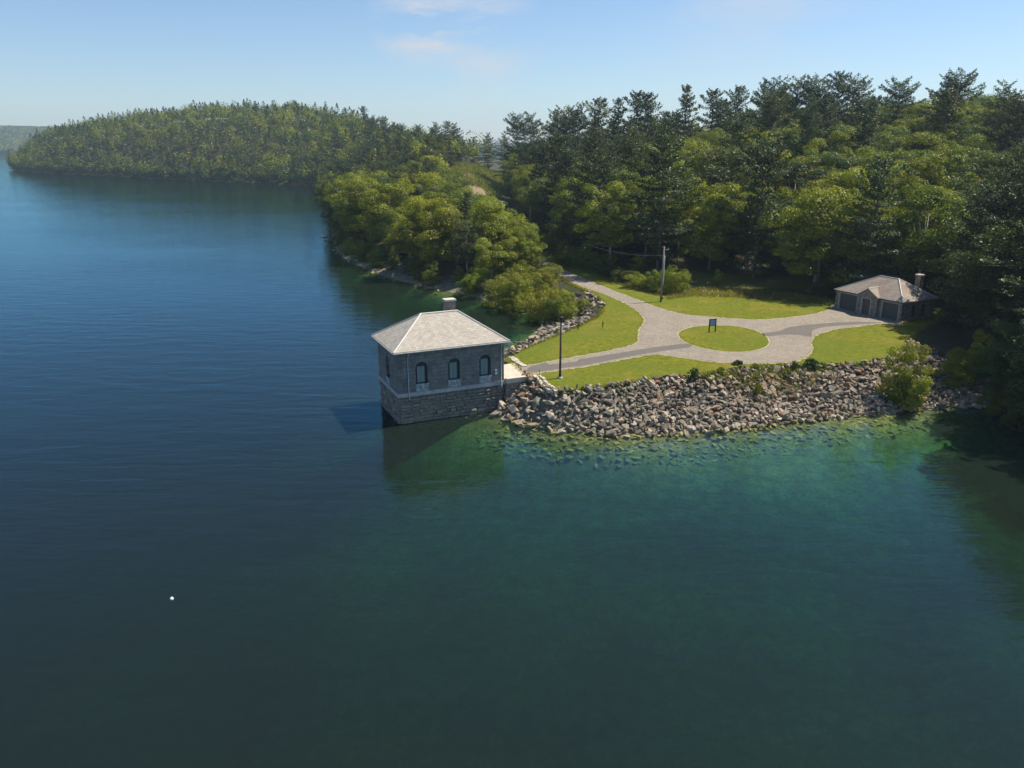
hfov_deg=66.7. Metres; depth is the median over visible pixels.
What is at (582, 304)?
shrub
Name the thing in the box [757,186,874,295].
broadleaf tree
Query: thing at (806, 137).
broadleaf tree
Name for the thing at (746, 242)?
broadleaf tree
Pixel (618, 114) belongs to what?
pine tree
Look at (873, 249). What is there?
broadleaf tree
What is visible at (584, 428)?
rock
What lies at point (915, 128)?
broadleaf tree
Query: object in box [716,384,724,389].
rock
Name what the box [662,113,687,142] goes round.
pine tree
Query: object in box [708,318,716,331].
notice board
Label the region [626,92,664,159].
pine tree
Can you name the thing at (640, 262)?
shrub
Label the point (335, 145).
pine tree
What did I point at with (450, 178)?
broadleaf tree
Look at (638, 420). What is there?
rock
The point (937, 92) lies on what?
pine tree
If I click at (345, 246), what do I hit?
shrub
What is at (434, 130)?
pine tree
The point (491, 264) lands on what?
broadleaf tree
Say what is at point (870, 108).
pine tree
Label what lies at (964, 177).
broadleaf tree
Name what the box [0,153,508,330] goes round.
water
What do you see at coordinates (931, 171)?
broadleaf tree
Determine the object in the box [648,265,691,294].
shrub
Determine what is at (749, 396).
rock
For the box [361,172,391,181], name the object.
broadleaf tree
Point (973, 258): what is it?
broadleaf tree
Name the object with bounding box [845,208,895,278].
broadleaf tree
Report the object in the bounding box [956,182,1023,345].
pine tree
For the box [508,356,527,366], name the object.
stone edging
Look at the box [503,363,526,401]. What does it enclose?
entrance landing
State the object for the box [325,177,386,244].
broadleaf tree
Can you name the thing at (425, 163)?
pine tree
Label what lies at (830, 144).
broadleaf tree
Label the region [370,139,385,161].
pine tree
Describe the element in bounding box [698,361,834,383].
bank grass
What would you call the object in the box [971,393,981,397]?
rock
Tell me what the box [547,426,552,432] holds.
rock
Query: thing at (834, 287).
shrub
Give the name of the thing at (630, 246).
shrub
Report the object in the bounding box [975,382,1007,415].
shrub
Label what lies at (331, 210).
broadleaf tree
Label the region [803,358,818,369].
shrub
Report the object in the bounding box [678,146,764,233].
broadleaf tree
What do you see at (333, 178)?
pine tree
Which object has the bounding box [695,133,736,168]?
broadleaf tree
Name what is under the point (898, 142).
broadleaf tree
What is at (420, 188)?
broadleaf tree
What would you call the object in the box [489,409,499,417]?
rock
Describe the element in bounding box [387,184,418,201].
broadleaf tree
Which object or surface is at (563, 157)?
pine tree
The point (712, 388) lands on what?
rock
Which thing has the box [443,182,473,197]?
broadleaf tree
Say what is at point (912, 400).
shrub
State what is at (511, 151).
pine tree
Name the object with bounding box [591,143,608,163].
pine tree
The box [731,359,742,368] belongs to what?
shrub
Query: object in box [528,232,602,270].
roadside weeds
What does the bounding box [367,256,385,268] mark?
shrub
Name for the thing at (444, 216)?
broadleaf tree
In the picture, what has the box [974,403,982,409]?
rock
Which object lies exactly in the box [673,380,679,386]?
rock
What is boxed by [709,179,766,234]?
broadleaf tree
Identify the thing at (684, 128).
pine tree
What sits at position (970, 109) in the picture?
broadleaf tree
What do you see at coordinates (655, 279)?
shrub
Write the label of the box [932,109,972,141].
broadleaf tree
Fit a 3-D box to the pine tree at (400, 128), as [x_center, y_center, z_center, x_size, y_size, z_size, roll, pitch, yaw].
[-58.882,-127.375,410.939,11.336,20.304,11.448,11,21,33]
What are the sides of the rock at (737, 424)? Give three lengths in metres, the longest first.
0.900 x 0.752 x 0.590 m
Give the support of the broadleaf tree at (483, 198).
on the ground at (282, 523)
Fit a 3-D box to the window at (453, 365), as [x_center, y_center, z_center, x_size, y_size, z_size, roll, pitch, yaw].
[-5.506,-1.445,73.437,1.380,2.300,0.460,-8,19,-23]
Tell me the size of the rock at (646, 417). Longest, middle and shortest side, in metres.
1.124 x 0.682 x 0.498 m
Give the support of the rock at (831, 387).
on the ground at (282, 523)
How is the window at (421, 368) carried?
in the stone gatehouse
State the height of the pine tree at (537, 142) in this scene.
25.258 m
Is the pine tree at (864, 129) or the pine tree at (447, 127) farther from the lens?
the pine tree at (447, 127)
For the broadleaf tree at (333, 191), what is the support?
on the ground at (282, 523)
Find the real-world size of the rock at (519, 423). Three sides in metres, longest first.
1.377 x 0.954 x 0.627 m
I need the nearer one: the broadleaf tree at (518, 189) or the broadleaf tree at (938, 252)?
the broadleaf tree at (938, 252)
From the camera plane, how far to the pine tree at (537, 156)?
231.09 m
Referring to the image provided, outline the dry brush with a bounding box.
[714,364,833,402]
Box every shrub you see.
[330,228,346,245]
[340,237,354,253]
[347,241,367,262]
[352,238,363,247]
[361,245,376,262]
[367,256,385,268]
[372,243,394,262]
[384,259,397,270]
[387,250,400,263]
[407,258,426,276]
[411,269,423,281]
[421,260,438,279]
[421,264,445,285]
[451,265,466,283]
[455,272,485,294]
[463,264,490,282]
[481,277,513,316]
[483,265,531,304]
[495,274,533,318]
[511,260,542,295]
[518,273,549,303]
[518,284,560,323]
[528,256,547,273]
[531,272,558,294]
[533,262,563,286]
[534,292,567,325]
[536,233,552,249]
[545,285,571,299]
[547,238,564,253]
[550,239,578,266]
[554,297,580,320]
[564,293,575,306]
[575,297,590,305]
[577,299,585,311]
[597,261,612,278]
[610,267,634,282]
[618,242,635,249]
[622,272,650,290]
[628,255,652,269]
[640,269,660,292]
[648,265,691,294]
[687,367,698,381]
[696,231,744,260]
[711,269,723,286]
[716,367,726,375]
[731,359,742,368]
[754,381,762,393]
[790,361,797,368]
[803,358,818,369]
[829,279,858,296]
[875,340,934,413]
[885,374,907,404]
[905,378,923,411]
[932,346,977,390]
[966,328,996,373]
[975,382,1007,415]
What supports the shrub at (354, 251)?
on the ground at (282, 523)
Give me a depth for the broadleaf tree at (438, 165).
263.75 m
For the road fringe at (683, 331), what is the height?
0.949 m
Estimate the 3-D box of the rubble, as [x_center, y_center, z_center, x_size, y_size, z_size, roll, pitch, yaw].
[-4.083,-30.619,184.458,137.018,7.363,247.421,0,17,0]
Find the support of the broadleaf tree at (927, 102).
on the ground at (282, 523)
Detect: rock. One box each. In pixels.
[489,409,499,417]
[498,398,505,407]
[508,394,516,401]
[508,404,519,412]
[513,419,524,428]
[517,390,526,397]
[520,385,529,389]
[520,397,530,403]
[526,422,537,428]
[532,396,540,410]
[542,400,555,404]
[545,411,557,419]
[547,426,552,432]
[556,427,566,433]
[573,415,580,423]
[577,401,584,405]
[578,425,587,429]
[592,403,598,411]
[597,421,606,429]
[604,409,613,414]
[604,429,614,435]
[613,407,619,416]
[632,418,642,423]
[633,429,644,435]
[641,413,651,421]
[647,399,656,405]
[648,380,655,385]
[655,401,663,405]
[658,416,667,421]
[660,411,670,417]
[668,428,677,434]
[669,409,677,415]
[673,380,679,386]
[684,430,692,438]
[686,425,695,431]
[704,430,712,435]
[707,420,716,426]
[709,386,716,390]
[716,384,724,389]
[731,422,740,428]
[746,390,753,398]
[773,365,780,372]
[788,413,799,418]
[810,392,819,396]
[820,392,828,397]
[827,385,836,391]
[832,390,842,395]
[843,382,852,387]
[848,386,857,394]
[857,382,866,388]
[861,392,869,398]
[929,393,937,399]
[948,392,956,398]
[958,405,968,408]
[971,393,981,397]
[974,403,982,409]
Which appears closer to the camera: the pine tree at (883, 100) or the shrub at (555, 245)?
the shrub at (555, 245)
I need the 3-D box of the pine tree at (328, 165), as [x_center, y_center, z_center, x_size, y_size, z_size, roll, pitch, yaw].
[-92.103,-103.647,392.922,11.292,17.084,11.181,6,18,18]
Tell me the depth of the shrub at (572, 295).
115.22 m
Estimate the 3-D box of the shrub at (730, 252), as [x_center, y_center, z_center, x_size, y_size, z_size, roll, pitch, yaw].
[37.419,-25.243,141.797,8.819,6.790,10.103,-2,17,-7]
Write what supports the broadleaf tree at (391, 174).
on the ground at (282, 523)
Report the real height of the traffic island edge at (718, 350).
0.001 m
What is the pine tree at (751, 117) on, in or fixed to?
on the ground at (282, 523)
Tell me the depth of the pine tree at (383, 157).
366.87 m
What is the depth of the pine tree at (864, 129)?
161.63 m
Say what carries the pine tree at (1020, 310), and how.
on the ground at (282, 523)
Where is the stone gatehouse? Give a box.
[371,297,510,460]
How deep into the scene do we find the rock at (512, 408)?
73.82 m
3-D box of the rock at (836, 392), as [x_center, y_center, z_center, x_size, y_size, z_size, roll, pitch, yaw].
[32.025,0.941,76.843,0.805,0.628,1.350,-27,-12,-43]
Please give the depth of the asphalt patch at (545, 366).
83.42 m
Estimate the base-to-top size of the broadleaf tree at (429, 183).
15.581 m
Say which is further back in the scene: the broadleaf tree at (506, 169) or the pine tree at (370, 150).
the pine tree at (370, 150)
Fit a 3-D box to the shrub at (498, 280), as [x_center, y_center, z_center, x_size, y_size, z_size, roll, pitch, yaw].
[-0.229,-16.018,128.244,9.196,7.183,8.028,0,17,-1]
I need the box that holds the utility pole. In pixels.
[593,246,668,301]
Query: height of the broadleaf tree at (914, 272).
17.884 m
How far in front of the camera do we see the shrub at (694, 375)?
75.96 m
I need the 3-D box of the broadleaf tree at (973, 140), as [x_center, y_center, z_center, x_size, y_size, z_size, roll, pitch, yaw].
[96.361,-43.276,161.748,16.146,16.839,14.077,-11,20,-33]
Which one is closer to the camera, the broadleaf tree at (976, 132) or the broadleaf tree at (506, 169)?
the broadleaf tree at (976, 132)
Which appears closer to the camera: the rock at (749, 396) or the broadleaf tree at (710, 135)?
the rock at (749, 396)
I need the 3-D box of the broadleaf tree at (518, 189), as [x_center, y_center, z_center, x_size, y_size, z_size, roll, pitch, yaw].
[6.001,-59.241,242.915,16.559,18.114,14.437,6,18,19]
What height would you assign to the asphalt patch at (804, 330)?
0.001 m
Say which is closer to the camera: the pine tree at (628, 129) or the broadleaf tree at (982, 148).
the broadleaf tree at (982, 148)
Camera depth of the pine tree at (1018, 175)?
96.33 m
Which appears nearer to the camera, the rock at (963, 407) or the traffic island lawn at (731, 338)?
the rock at (963, 407)
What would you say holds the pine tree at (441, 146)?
on the ground at (282, 523)
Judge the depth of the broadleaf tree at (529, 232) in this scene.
140.45 m
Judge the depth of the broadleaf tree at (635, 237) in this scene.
144.52 m
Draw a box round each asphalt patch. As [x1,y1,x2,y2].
[526,344,691,372]
[763,322,879,336]
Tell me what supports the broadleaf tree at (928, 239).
on the ground at (282, 523)
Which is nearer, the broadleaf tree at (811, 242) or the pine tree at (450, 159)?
the broadleaf tree at (811, 242)
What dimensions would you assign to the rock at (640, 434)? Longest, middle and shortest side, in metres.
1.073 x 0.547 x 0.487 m
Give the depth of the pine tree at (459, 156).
379.13 m
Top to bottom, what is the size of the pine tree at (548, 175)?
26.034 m
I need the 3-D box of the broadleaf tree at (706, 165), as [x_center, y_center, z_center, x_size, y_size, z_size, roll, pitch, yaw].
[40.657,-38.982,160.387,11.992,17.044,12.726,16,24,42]
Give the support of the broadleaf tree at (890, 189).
on the ground at (282, 523)
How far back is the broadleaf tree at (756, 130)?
172.23 m
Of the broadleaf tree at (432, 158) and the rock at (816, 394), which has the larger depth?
the broadleaf tree at (432, 158)
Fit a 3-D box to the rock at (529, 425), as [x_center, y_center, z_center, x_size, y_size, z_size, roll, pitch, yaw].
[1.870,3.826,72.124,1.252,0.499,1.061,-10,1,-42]
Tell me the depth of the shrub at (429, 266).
145.46 m
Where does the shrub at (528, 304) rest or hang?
on the ground at (282, 523)
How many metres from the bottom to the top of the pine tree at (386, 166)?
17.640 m
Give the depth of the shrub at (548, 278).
124.98 m
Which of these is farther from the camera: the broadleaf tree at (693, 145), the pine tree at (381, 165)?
the pine tree at (381, 165)
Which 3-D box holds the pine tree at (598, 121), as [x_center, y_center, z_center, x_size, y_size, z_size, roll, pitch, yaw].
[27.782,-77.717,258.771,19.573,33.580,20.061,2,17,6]
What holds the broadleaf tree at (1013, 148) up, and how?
on the ground at (282, 523)
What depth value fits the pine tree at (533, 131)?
312.85 m
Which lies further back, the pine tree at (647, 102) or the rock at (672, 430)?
the pine tree at (647, 102)
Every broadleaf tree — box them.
[311,178,350,225]
[322,176,360,217]
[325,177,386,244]
[328,172,367,194]
[329,178,364,232]
[331,187,361,237]
[349,202,387,244]
[358,178,415,245]
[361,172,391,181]
[369,175,397,202]
[376,207,414,257]
[378,171,406,187]
[382,210,422,263]
[385,195,432,235]
[386,195,463,264]
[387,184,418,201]
[398,160,424,173]
[398,195,409,211]
[405,171,447,193]
[409,183,438,201]
[411,190,462,251]
[413,155,443,170]
[417,178,459,194]
[421,191,465,257]
[422,162,449,173]
[426,184,451,193]
[434,166,469,188]
[434,194,484,243]
[438,173,459,185]
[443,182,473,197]
[450,218,488,273]
[456,185,472,195]
[456,199,528,252]
[458,196,496,241]
[473,237,517,280]
[474,192,490,199]
[475,207,537,245]
[496,229,525,270]
[497,219,539,267]
[499,224,547,269]
[500,153,530,186]
[509,163,538,201]
[511,164,538,206]
[513,182,540,229]
[516,237,542,267]
[523,176,557,233]
[542,189,587,252]
[550,175,599,233]
[551,186,578,220]
[553,164,589,190]
[572,181,640,266]
[576,162,620,206]
[600,164,649,195]
[607,170,649,248]
[619,175,671,257]
[619,176,681,251]
[622,149,684,175]
[625,160,679,205]
[658,191,700,260]
[662,149,707,193]
[670,136,709,154]
[671,178,758,270]
[671,185,716,241]
[676,139,712,179]
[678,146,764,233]
[678,167,692,179]
[685,152,735,180]
[686,122,708,132]
[688,127,723,140]
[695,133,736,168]
[706,131,729,149]
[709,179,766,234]
[716,183,774,259]
[725,161,789,242]
[729,127,782,153]
[745,186,812,272]
[755,154,785,190]
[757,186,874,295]
[760,119,803,131]
[760,126,804,161]
[761,150,790,185]
[766,160,829,227]
[770,151,835,198]
[785,193,842,281]
[788,128,828,154]
[790,151,865,194]
[794,148,838,172]
[796,124,873,165]
[802,128,858,158]
[803,166,874,203]
[812,125,860,150]
[816,198,905,273]
[817,167,893,265]
[818,120,843,133]
[828,155,871,169]
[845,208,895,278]
[853,145,921,190]
[854,118,885,131]
[860,118,906,147]
[860,172,914,217]
[865,135,909,168]
[866,131,904,166]
[876,108,898,124]
[876,125,918,151]
[878,103,904,115]
[882,109,923,124]
[884,153,952,229]
[886,188,978,278]
[889,149,946,188]
[891,103,941,131]
[892,182,973,284]
[894,117,936,136]
[896,131,951,156]
[902,130,933,142]
[906,99,945,120]
[917,176,996,226]
[917,189,1020,301]
[926,127,973,147]
[926,225,1023,328]
[929,145,997,189]
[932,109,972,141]
[933,143,985,172]
[937,172,986,210]
[942,123,1000,146]
[943,133,1012,167]
[953,149,991,173]
[955,151,1021,189]
[957,104,986,123]
[958,94,998,116]
[964,143,995,159]
[968,109,985,127]
[971,319,1023,413]
[972,123,1022,152]
[980,98,1009,116]
[980,108,1005,138]
[992,220,1023,294]
[995,142,1023,166]
[1000,322,1023,432]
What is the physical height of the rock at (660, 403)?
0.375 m
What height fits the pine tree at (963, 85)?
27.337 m
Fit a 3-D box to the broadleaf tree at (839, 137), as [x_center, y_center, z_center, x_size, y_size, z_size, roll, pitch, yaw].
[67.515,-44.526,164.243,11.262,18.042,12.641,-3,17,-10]
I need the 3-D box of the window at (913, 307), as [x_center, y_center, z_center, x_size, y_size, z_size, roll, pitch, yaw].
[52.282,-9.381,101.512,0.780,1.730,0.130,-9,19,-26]
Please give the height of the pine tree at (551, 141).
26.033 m
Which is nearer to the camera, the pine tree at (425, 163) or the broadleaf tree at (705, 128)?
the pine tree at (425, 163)
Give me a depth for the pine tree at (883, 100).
278.33 m
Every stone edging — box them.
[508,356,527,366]
[532,374,557,393]
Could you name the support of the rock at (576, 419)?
on the ground at (282, 523)
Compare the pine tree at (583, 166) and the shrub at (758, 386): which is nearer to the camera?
the shrub at (758, 386)
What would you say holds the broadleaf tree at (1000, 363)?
on the ground at (282, 523)
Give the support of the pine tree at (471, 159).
on the ground at (282, 523)
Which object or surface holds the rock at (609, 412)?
on the ground at (282, 523)
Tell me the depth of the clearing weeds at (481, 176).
325.85 m
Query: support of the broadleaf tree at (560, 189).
on the ground at (282, 523)
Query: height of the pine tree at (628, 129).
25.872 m
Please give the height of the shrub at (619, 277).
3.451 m
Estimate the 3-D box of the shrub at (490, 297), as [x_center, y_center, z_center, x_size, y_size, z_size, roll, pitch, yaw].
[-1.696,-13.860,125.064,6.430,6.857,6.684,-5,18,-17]
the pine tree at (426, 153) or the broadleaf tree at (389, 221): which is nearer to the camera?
the broadleaf tree at (389, 221)
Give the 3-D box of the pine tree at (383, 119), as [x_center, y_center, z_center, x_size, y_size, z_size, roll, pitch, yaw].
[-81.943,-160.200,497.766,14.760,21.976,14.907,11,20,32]
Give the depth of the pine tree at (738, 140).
160.81 m
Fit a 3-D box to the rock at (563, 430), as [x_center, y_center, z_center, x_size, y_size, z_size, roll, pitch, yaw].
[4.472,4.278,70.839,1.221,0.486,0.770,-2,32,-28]
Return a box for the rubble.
[319,218,1015,468]
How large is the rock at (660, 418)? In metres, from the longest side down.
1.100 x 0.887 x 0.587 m
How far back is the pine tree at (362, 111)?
557.94 m
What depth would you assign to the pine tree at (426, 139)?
324.57 m
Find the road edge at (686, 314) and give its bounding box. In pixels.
[519,260,902,373]
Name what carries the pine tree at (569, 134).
on the ground at (282, 523)
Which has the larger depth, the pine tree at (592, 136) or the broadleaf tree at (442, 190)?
the pine tree at (592, 136)
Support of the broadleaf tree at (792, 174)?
on the ground at (282, 523)
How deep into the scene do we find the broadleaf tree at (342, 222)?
195.39 m
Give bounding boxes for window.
[415,362,428,385]
[448,358,460,381]
[479,355,491,377]
[910,305,915,318]
[920,304,924,316]
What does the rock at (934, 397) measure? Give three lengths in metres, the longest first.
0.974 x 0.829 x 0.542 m
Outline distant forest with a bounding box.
[0,96,930,197]
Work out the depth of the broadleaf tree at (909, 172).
145.62 m
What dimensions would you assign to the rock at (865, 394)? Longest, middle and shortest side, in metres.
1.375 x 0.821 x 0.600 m
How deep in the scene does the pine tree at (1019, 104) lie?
158.67 m
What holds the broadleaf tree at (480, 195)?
on the ground at (282, 523)
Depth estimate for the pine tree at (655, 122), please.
261.77 m
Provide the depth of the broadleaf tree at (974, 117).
200.12 m
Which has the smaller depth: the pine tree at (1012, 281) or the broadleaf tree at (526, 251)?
the pine tree at (1012, 281)
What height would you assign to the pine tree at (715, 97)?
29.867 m
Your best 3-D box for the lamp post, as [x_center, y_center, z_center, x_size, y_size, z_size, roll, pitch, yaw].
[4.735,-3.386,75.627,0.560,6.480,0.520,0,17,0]
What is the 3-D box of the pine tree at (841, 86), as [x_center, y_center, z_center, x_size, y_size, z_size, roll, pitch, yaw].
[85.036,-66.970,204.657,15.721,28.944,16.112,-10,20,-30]
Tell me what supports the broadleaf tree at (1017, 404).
on the ground at (282, 523)
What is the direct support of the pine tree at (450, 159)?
on the ground at (282, 523)
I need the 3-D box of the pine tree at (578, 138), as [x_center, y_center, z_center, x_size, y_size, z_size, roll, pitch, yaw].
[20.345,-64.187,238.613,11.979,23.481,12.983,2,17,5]
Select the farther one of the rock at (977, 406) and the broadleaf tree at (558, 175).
the broadleaf tree at (558, 175)
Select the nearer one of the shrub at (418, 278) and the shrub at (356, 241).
the shrub at (418, 278)
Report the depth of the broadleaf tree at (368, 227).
179.26 m
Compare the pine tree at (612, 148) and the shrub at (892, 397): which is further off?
the pine tree at (612, 148)
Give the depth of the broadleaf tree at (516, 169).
248.35 m
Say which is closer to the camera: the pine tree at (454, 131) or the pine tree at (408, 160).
the pine tree at (408, 160)
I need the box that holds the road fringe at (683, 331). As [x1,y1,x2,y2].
[513,259,902,372]
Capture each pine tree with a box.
[306,150,323,184]
[316,167,328,188]
[322,175,342,223]
[323,161,333,170]
[326,125,344,154]
[335,161,354,175]
[355,106,368,134]
[355,153,360,165]
[360,143,374,161]
[361,142,376,164]
[364,117,376,133]
[366,114,381,130]
[366,162,378,173]
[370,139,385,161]
[371,147,383,161]
[372,132,385,156]
[373,115,389,145]
[374,161,384,172]
[375,150,388,163]
[376,162,392,172]
[379,122,392,144]
[380,136,392,151]
[382,166,408,186]
[387,150,402,164]
[390,122,407,143]
[391,136,403,150]
[394,156,404,165]
[400,154,408,166]
[402,171,416,185]
[403,132,412,141]
[403,151,419,161]
[404,156,410,167]
[406,147,416,153]
[409,124,426,157]
[412,163,422,183]
[416,145,435,161]
[418,147,436,157]
[419,134,439,155]
[420,157,432,173]
[424,159,440,175]
[428,122,446,138]
[429,139,445,163]
[435,134,449,166]
[436,136,448,164]
[441,120,451,153]
[445,123,468,161]
[445,138,456,165]
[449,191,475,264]
[453,134,468,161]
[463,137,481,163]
[477,132,499,169]
[492,111,532,182]
[492,132,515,170]
[499,143,531,190]
[500,146,519,187]
[504,111,548,160]
[510,142,534,171]
[516,140,552,201]
[523,136,572,229]
[523,143,556,225]
[524,137,548,176]
[526,108,571,167]
[533,134,573,228]
[535,145,583,224]
[536,104,585,153]
[547,128,564,145]
[547,131,581,156]
[552,135,624,259]
[561,101,597,150]
[565,133,586,157]
[570,134,585,158]
[571,155,637,262]
[572,96,616,159]
[573,127,614,158]
[586,138,630,169]
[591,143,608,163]
[600,116,622,141]
[601,97,630,150]
[606,123,652,179]
[607,120,713,270]
[611,134,644,165]
[612,90,657,143]
[614,118,648,164]
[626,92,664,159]
[641,114,663,133]
[643,134,658,147]
[653,111,676,147]
[659,111,683,131]
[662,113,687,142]
[667,84,702,146]
[688,88,732,137]
[705,99,734,133]
[709,84,760,133]
[709,104,734,129]
[711,111,766,177]
[713,132,795,277]
[738,109,760,132]
[739,76,800,137]
[746,87,797,146]
[754,95,797,147]
[777,73,822,128]
[787,97,831,167]
[793,73,844,126]
[798,91,854,138]
[803,70,861,131]
[822,154,926,284]
[825,73,875,127]
[846,100,879,118]
[848,111,884,169]
[860,99,886,151]
[878,76,931,132]
[880,96,890,106]
[904,88,983,150]
[915,67,991,134]
[916,73,972,133]
[925,180,1023,325]
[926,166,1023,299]
[951,152,1023,316]
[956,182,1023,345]
[969,137,1023,224]
[970,79,1023,135]
[976,220,1023,355]
[978,92,1023,150]
[979,89,1023,152]
[998,275,1023,373]
[1010,307,1023,418]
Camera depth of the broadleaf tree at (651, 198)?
150.17 m
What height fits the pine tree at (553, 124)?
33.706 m
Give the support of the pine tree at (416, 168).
on the ground at (282, 523)
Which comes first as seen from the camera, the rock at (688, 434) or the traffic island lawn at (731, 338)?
the rock at (688, 434)
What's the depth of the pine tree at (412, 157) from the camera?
300.70 m
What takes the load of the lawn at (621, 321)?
on the ground at (282, 523)
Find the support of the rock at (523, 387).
on the ground at (282, 523)
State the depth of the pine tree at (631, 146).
172.38 m
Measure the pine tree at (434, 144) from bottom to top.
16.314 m
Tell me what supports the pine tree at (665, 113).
on the ground at (282, 523)
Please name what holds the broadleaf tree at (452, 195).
on the ground at (282, 523)
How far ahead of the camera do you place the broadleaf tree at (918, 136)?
185.42 m
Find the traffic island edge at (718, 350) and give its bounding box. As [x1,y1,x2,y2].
[677,325,769,351]
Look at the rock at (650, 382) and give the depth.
75.05 m
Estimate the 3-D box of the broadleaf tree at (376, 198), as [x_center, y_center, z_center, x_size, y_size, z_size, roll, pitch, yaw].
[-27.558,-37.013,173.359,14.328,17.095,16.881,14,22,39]
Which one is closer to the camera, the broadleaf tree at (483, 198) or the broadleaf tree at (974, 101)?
the broadleaf tree at (483, 198)
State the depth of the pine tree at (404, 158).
306.71 m
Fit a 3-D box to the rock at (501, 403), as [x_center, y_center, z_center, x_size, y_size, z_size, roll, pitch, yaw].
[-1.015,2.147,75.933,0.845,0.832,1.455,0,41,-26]
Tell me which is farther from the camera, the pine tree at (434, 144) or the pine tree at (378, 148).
the pine tree at (378, 148)
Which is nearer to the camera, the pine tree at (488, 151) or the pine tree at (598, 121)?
the pine tree at (598, 121)
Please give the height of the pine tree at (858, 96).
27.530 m
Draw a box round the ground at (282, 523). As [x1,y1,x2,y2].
[0,119,1023,767]
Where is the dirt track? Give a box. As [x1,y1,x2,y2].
[463,168,485,194]
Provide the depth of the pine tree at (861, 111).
208.03 m
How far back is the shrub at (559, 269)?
131.35 m
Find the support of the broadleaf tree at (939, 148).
on the ground at (282, 523)
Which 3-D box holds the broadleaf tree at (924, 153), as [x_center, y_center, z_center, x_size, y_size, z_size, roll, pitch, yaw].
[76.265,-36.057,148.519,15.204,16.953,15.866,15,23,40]
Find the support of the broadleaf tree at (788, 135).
on the ground at (282, 523)
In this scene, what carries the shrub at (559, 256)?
on the lawn at (621, 321)
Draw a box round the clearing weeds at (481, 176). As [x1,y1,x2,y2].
[449,161,511,197]
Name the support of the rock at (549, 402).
on the ground at (282, 523)
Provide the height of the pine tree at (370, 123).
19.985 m
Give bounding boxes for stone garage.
[834,274,937,320]
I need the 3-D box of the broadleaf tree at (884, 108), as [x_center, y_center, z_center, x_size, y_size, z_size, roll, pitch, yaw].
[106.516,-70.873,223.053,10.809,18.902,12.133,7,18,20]
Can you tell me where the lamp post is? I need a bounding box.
[557,316,563,378]
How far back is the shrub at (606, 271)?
135.85 m
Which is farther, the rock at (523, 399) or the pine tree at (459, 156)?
the pine tree at (459, 156)
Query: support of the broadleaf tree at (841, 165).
on the ground at (282, 523)
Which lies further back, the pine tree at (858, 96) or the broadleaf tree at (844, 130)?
the pine tree at (858, 96)
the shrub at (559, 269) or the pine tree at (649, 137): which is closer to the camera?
the shrub at (559, 269)
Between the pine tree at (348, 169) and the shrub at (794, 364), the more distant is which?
the pine tree at (348, 169)
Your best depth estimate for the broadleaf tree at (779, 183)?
145.40 m
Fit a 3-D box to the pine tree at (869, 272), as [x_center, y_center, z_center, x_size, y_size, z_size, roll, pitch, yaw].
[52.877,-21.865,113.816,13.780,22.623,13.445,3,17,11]
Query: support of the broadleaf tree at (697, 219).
on the ground at (282, 523)
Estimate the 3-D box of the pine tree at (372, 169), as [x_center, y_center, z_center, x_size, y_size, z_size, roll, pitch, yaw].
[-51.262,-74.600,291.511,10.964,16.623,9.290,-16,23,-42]
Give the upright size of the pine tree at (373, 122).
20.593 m
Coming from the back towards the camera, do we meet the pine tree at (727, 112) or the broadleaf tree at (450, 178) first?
the pine tree at (727, 112)
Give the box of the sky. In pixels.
[0,0,1023,144]
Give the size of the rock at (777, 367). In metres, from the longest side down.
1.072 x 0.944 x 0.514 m
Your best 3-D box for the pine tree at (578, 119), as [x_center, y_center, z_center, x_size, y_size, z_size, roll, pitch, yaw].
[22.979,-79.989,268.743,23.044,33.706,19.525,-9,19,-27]
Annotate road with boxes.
[521,260,901,373]
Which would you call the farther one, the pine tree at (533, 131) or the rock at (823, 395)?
the pine tree at (533, 131)
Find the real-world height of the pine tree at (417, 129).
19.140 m
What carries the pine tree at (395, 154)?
on the ground at (282, 523)
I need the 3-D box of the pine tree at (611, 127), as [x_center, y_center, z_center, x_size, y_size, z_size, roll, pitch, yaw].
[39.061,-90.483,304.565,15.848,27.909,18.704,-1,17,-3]
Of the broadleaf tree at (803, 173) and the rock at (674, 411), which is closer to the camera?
the rock at (674, 411)
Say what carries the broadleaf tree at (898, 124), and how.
on the ground at (282, 523)
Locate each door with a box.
[838,292,857,311]
[860,297,871,314]
[880,300,899,320]
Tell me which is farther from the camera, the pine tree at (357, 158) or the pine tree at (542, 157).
the pine tree at (357, 158)
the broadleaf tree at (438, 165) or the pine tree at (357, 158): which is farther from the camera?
the pine tree at (357, 158)
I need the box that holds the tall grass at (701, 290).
[663,285,834,304]
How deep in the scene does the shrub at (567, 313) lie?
109.68 m
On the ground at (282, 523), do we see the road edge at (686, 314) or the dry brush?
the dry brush
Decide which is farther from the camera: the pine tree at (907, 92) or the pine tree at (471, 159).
the pine tree at (471, 159)
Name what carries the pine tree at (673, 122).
on the ground at (282, 523)
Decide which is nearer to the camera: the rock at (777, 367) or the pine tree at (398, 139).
the rock at (777, 367)
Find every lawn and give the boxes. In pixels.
[505,256,944,393]
[678,325,768,351]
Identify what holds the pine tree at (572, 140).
on the ground at (282, 523)
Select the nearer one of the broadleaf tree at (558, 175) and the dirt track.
the broadleaf tree at (558, 175)
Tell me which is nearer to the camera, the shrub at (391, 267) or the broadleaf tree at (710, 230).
the broadleaf tree at (710, 230)
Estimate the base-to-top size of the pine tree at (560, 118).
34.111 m
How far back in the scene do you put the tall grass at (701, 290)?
117.97 m
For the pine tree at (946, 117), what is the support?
on the ground at (282, 523)

